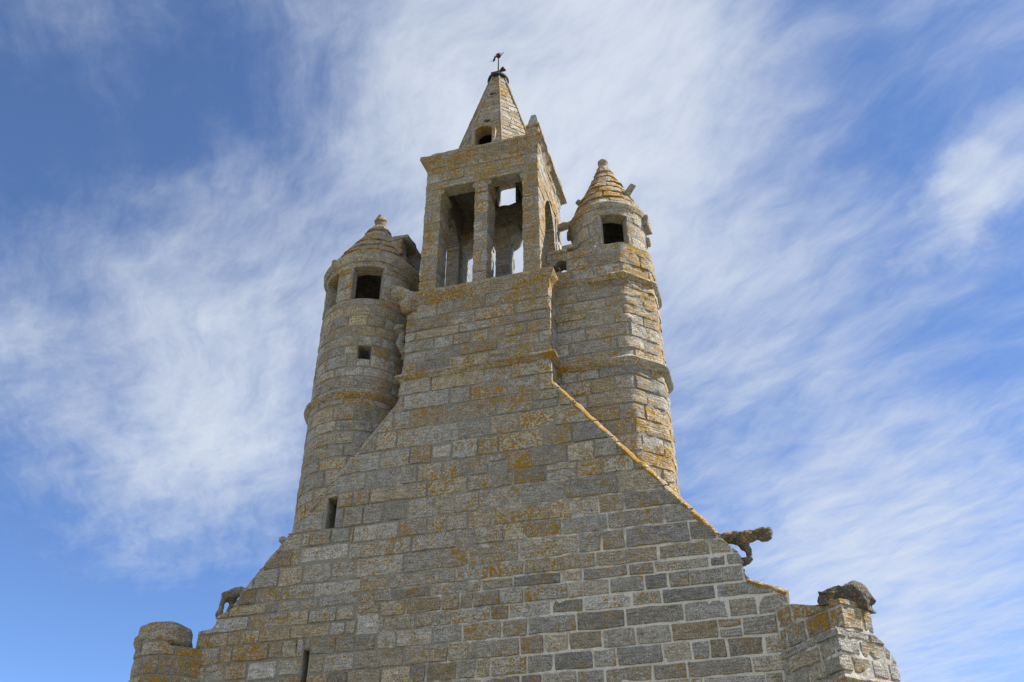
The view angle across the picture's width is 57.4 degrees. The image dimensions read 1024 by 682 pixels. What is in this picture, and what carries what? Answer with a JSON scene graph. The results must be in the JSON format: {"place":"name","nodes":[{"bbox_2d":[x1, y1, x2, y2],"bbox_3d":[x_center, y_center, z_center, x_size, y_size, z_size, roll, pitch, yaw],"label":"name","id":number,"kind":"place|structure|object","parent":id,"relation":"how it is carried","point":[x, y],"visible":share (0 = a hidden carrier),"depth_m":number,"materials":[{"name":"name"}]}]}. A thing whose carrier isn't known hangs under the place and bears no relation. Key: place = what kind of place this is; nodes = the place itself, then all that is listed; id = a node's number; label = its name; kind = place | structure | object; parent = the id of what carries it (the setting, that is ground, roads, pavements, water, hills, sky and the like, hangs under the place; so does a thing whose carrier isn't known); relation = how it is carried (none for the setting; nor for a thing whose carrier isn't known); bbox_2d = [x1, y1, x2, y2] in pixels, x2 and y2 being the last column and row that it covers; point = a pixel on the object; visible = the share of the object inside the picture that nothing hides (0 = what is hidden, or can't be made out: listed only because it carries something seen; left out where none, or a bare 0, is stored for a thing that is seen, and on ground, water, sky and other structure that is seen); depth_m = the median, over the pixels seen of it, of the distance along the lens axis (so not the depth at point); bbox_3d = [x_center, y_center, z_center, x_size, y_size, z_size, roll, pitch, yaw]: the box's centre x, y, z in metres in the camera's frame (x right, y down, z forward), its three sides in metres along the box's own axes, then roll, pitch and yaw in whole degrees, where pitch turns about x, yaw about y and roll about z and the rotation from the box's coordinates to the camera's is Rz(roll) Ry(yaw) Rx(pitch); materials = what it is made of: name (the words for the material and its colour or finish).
{"place":"outdoors","nodes":[
{"label":"outdoors","id":0,"kind":"place"},
{"bbox_2d":[0,0,1023,681],"label":"sky","id":1,"kind":"structure","parent":0,"point":[831,192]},
{"bbox_2d":[128,72,900,681],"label":"chapel","id":2,"kind":"structure","parent":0,"point":[488,488],"depth_m":13.95,"materials":[{"name":"stone"}]},
{"bbox_2d":[490,52,505,73],"bbox_3d":[-0.312,-6.120,20.787,0.361,0.885,0.116,-10,-36,13],"label":"weather vane","id":3,"kind":"object","parent":2,"relation":"on","point":[498,56],"visible":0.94,"depth_m":20.83,"materials":[{"name":"metal"}]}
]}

